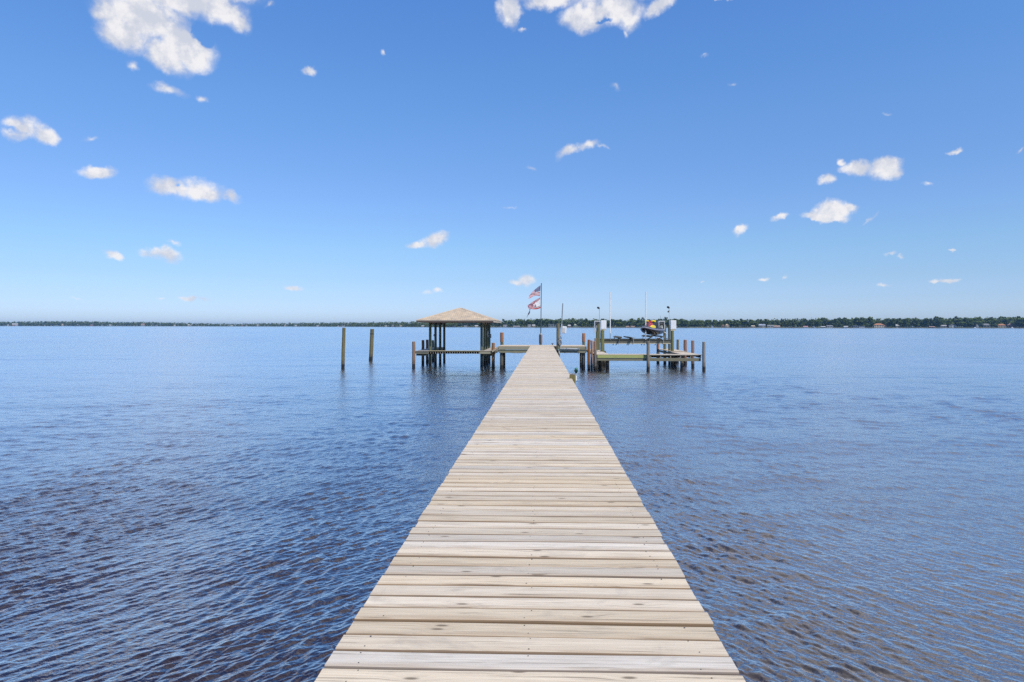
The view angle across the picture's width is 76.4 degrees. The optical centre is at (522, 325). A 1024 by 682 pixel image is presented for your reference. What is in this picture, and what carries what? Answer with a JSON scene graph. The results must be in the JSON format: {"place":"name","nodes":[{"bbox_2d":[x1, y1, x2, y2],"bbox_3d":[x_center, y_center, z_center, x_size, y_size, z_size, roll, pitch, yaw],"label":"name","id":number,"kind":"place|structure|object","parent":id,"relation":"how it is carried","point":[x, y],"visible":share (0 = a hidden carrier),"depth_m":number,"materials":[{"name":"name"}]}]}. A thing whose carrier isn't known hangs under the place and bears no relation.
{"place":"outdoors","nodes":[
{"label":"outdoors","id":0,"kind":"place"},
{"bbox_2d":[0,326,1023,681],"bbox_3d":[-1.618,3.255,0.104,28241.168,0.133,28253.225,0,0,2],"label":"water","id":1,"kind":"structure","parent":0,"point":[252,504],"depth_m":13.37,"materials":[{"name":"blue liquid"}]},
{"bbox_2d":[341,328,345,368],"bbox_3d":[-13.621,2.486,49.336,0.371,4.728,0.274,0,0,2],"label":"piling","id":2,"kind":"object","parent":1,"relation":"in","point":[343,351],"visible":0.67,"depth_m":49.23,"materials":[{"name":"brown wood"}]},
{"bbox_2d":[369,329,373,360],"bbox_3d":[-14.142,2.566,60.663,0.580,4.583,0.390,0,0,2],"label":"piling","id":3,"kind":"object","parent":1,"relation":"in","point":[371,344],"visible":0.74,"depth_m":60.51,"materials":[{"name":"brown wood"}]},
{"bbox_2d":[412,341,414,368],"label":"piling","id":4,"kind":"object","parent":1,"relation":"in","point":[413,354],"visible":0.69,"depth_m":49.48,"materials":[{"name":"brown wood"}]},
{"bbox_2d":[421,340,423,364],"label":"piling","id":5,"kind":"object","parent":1,"relation":"in","point":[422,360],"visible":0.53,"depth_m":53.78,"materials":[{"name":"black wood"}]},
{"bbox_2d":[426,340,428,362],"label":"piling","id":6,"kind":"object","parent":1,"relation":"in","point":[427,346],"visible":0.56,"depth_m":56.17,"materials":[{"name":"black wood"}]},
{"bbox_2d":[432,340,433,361],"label":"piling","id":7,"kind":"object","parent":1,"relation":"in","point":[432,354],"visible":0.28,"depth_m":59.17,"materials":[{"name":"black wood"}]},
{"bbox_2d":[415,308,500,367],"bbox_3d":[-5.091,1.685,53.781,6.121,6.338,9.408,0,0,2],"label":"boathouse","id":8,"kind":"object","parent":1,"relation":"in","point":[460,315],"visible":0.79,"depth_m":50.30,"materials":[{"name":"beige wood"}]},
{"bbox_2d":[491,343,494,368],"bbox_3d":[-2.223,3.070,49.388,0.274,3.587,0.279,0,0,2],"label":"piling","id":9,"kind":"object","parent":1,"relation":"in","point":[493,357],"visible":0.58,"depth_m":49.28,"materials":[{"name":"wood"}]},
{"bbox_2d":[500,332,503,344],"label":"piling","id":10,"kind":"object","parent":1,"relation":"in","point":[501,338],"visible":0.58,"depth_m":52.06,"materials":[{"name":"brown wood"}]},
{"bbox_2d":[314,345,745,681],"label":"dock","id":11,"kind":"object","parent":1,"relation":"in","point":[534,548],"visible":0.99,"depth_m":3.67,"materials":[{"name":"beige wood"}]},
{"bbox_2d":[499,345,586,369],"bbox_3d":[1.532,3.130,49.899,6.540,3.264,3.335,0,0,2],"label":"cross dock","id":12,"kind":"object","parent":1,"relation":"in","point":[503,349],"visible":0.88,"depth_m":48.33,"materials":[{"name":"grey wood"}]},
{"bbox_2d":[556,324,559,354],"bbox_3d":[2.613,2.345,47.794,0.273,5.043,0.264,0,0,2],"label":"piling","id":13,"kind":"object","parent":1,"relation":"in","point":[557,337],"visible":0.53,"depth_m":47.69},
{"bbox_2d":[560,303,562,346],"bbox_3d":[2.870,-0.070,47.712,0.247,3.188,0.155,0,0,2],"label":"conduit pole","id":14,"kind":"object","parent":13,"relation":"attached to","point":[561,324],"visible":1,"depth_m":47.65,"materials":[{"name":"grey plastic"}]},
{"bbox_2d":[562,326,566,333],"bbox_3d":[3.075,0.286,47.822,0.351,0.542,0.183,0,0,2],"label":"utility box","id":15,"kind":"object","parent":14,"relation":"attached to","point":[564,328],"visible":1,"depth_m":47.74,"materials":[{"name":"white plastic"}]},
{"bbox_2d":[570,374,575,382],"bbox_3d":[1.381,2.286,17.986,0.165,1.929,0.150,0,0,2],"label":"post stub","id":16,"kind":"object","parent":1,"relation":"in","point":[572,376],"visible":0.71,"depth_m":17.91,"materials":[{"name":"brown wood"}]},
{"bbox_2d":[582,333,584,344],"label":"piling","id":17,"kind":"object","parent":1,"relation":"in","point":[583,338],"visible":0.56,"depth_m":51.86,"materials":[{"name":"brown wood"}]},
{"bbox_2d":[587,340,589,369],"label":"piling","id":18,"kind":"object","parent":1,"relation":"in","point":[588,355],"visible":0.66,"depth_m":47.98,"materials":[{"name":"brown wood"}]},
{"bbox_2d":[590,340,592,370],"bbox_3d":[5.051,2.962,47.466,0.193,3.814,0.199,0,0,2],"label":"piling","id":19,"kind":"object","parent":1,"relation":"in","point":[591,365],"visible":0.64,"depth_m":47.40,"materials":[{"name":"brown wood"}]},
{"bbox_2d":[593,341,595,369],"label":"piling","id":20,"kind":"object","parent":1,"relation":"in","point":[594,344],"visible":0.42,"depth_m":48.40,"materials":[{"name":"wood"}]},
{"bbox_2d":[594,349,596,370],"bbox_3d":[5.284,3.213,47.070,0.154,3.106,0.280,0,0,2],"label":"corner post","id":21,"kind":"object","parent":1,"relation":"in","point":[595,359],"visible":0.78,"depth_m":46.93,"materials":[{"name":"grey wood"}]},
{"bbox_2d":[594,292,675,366],"bbox_3d":[9.319,1.107,54.489,6.281,7.730,4.600,0,0,2],"label":"boat lift","id":22,"kind":"object","parent":1,"relation":"in","point":[601,341],"visible":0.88,"depth_m":52.61,"materials":[{"name":"wood"}]},
{"bbox_2d":[640,320,664,334],"bbox_3d":[10.610,0.144,53.783,1.430,1.243,3.630,0,0,30],"label":"jet ski","id":23,"kind":"object","parent":22,"relation":"on","point":[649,328],"visible":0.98,"depth_m":53.17,"materials":[{"name":"multicoloured plastic"}]},
{"bbox_2d":[586,349,700,370],"bbox_3d":[9.341,3.446,52.663,7.611,2.850,11.351,0,0,2],"label":"lift dock","id":24,"kind":"object","parent":1,"relation":"in","point":[675,355],"visible":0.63,"depth_m":47.19,"materials":[{"name":"brown wood"}]},
{"bbox_2d":[646,341,649,370],"bbox_3d":[9.040,2.980,46.790,0.250,3.788,0.250,0,0,2],"label":"piling","id":25,"kind":"object","parent":1,"relation":"in","point":[648,356],"visible":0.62,"depth_m":46.70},
{"bbox_2d":[683,340,686,365],"bbox_3d":[13.376,3.002,53.418,0.312,3.750,0.304,0,0,2],"label":"piling","id":26,"kind":"object","parent":1,"relation":"in","point":[685,349],"visible":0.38,"depth_m":53.31,"materials":[{"name":"brown wood"}]},
{"bbox_2d":[691,340,693,368],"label":"piling","id":27,"kind":"object","parent":1,"relation":"in","point":[692,351],"visible":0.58,"depth_m":50.51,"materials":[{"name":"wood"}]},
{"bbox_2d":[702,342,705,370],"bbox_3d":[13.015,3.009,46.670,0.282,3.751,0.261,0,0,2],"label":"piling","id":28,"kind":"object","parent":1,"relation":"in","point":[703,356],"visible":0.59,"depth_m":46.58,"materials":[{"name":"wood"}]},
{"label":"piling","id":29,"kind":"object","parent":1,"relation":"in","visible":0},
{"bbox_2d":[540,283,541,344],"bbox_3d":[1.462,-0.948,51.767,0.171,4.933,0.145,0,0,2],"label":"flagpole","id":30,"kind":"object","parent":29,"relation":"attached to","point":[541,306],"visible":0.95,"depth_m":51.71,"materials":[{"name":"grey metal"}]},
{"bbox_2d":[527,298,539,315],"bbox_3d":[0.931,-1.475,51.342,1.270,1.614,0.234,0,0,-30],"label":"flag","id":31,"kind":"object","parent":30,"relation":"attached to","point":[535,304],"visible":1,"depth_m":51.40,"materials":[{"name":"fabric"}]},
{"bbox_2d":[528,285,540,298],"bbox_3d":[0.918,-2.682,51.394,1.254,1.142,0.134,0,0,-39],"label":"flag","id":32,"kind":"object","parent":30,"relation":"attached to","point":[536,291],"visible":1,"depth_m":51.50,"materials":[{"name":"fabric"}]},
{"bbox_2d":[0,0,1023,326],"label":"sky","id":33,"kind":"structure","parent":0,"point":[165,161],"materials":[{"name":"blue"}]},
{"bbox_2d":[264,326,1023,327],"bbox_3d":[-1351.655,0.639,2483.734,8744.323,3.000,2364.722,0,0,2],"label":"shore","id":34,"kind":"structure","parent":0,"point":[630,327],"depth_m":1296.34,"materials":[{"name":"green plant"}]},
{"bbox_2d":[0,316,1018,326],"bbox_3d":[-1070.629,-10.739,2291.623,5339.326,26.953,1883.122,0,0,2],"label":"woodland","id":35,"kind":"object","parent":34,"relation":"on","point":[118,323],"visible":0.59,"depth_m":2187.17,"materials":[{"name":"green plant"}]},
{"bbox_2d":[532,319,539,324],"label":"tree","id":36,"kind":"object","parent":34,"relation":"on","point":[536,322],"visible":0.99,"depth_m":1379.21,"materials":[{"name":"green plant"}]},
{"bbox_2d":[739,319,745,326],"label":"tree","id":37,"kind":"object","parent":34,"relation":"on","point":[741,323],"visible":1,"depth_m":1261.51,"materials":[{"name":"green plant"}]},
{"bbox_2d":[831,318,837,324],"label":"tree","id":38,"kind":"object","parent":34,"relation":"on","point":[834,321],"visible":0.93,"depth_m":1279.13,"materials":[{"name":"green plant"}]},
{"bbox_2d":[838,318,844,326],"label":"tree","id":39,"kind":"object","parent":34,"relation":"on","point":[842,320],"visible":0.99,"depth_m":1265.43,"materials":[{"name":"green plant"}]},
{"bbox_2d":[852,317,859,325],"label":"tree","id":40,"kind":"object","parent":34,"relation":"on","point":[854,322],"visible":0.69,"depth_m":1296.76,"materials":[{"name":"green plant"}]},
{"bbox_2d":[855,317,864,325],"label":"tree","id":41,"kind":"object","parent":34,"relation":"on","point":[860,320],"visible":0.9,"depth_m":1288.10,"materials":[{"name":"green plant"}]},
{"bbox_2d":[863,316,874,327],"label":"tree","id":42,"kind":"object","parent":34,"relation":"on","point":[870,321],"visible":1,"depth_m":1262.37,"materials":[{"name":"green plant"}]},
{"bbox_2d":[873,323,883,327],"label":"house","id":43,"kind":"structure","parent":34,"relation":"on","point":[878,325],"depth_m":1259.12,"materials":[{"name":"paint"}]},
{"bbox_2d":[886,318,895,327],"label":"tree","id":44,"kind":"object","parent":34,"relation":"on","point":[890,322],"visible":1,"depth_m":1254.83,"materials":[{"name":"green plant"}]},
{"bbox_2d":[902,319,911,326],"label":"tree","id":45,"kind":"object","parent":34,"relation":"on","point":[907,322],"visible":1,"depth_m":1261.50,"materials":[{"name":"green plant"}]},
{"bbox_2d":[922,318,929,327],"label":"tree","id":46,"kind":"object","parent":34,"relation":"on","point":[926,321],"visible":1,"depth_m":1276.02,"materials":[{"name":"green plant"}]},
{"bbox_2d":[931,316,942,327],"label":"tree","id":47,"kind":"object","parent":34,"relation":"on","point":[938,321],"visible":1,"depth_m":1272.06,"materials":[{"name":"green plant"}]},
{"bbox_2d":[956,319,964,327],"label":"tree","id":48,"kind":"object","parent":34,"relation":"on","point":[959,322],"visible":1,"depth_m":1267.57,"materials":[{"name":"green plant"}]},
{"bbox_2d":[971,318,980,326],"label":"tree","id":49,"kind":"object","parent":34,"relation":"on","point":[976,320],"visible":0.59,"depth_m":1290.61,"materials":[{"name":"green plant"}]},
{"bbox_2d":[989,318,997,327],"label":"tree","id":50,"kind":"object","parent":34,"relation":"on","point":[994,320],"visible":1,"depth_m":1276.70,"materials":[{"name":"green plant"}]},
{"bbox_2d":[997,324,1005,327],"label":"house","id":51,"kind":"structure","parent":34,"relation":"on","point":[1001,326],"depth_m":1274.67,"materials":[{"name":"paint"}]},
{"bbox_2d":[1002,318,1010,324],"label":"tree","id":52,"kind":"object","parent":34,"relation":"on","point":[1006,320],"visible":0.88,"depth_m":1322.91,"materials":[{"name":"green plant"}]},
{"bbox_2d":[1010,318,1022,327],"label":"tree","id":53,"kind":"object","parent":34,"relation":"on","point":[1015,323],"visible":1,"depth_m":1280.56,"materials":[{"name":"green plant"}]},
{"bbox_2d":[1016,317,1023,324],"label":"tree","id":54,"kind":"object","parent":34,"relation":"on","point":[1021,323],"visible":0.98,"depth_m":1273.60,"materials":[{"name":"green plant"}]}
]}

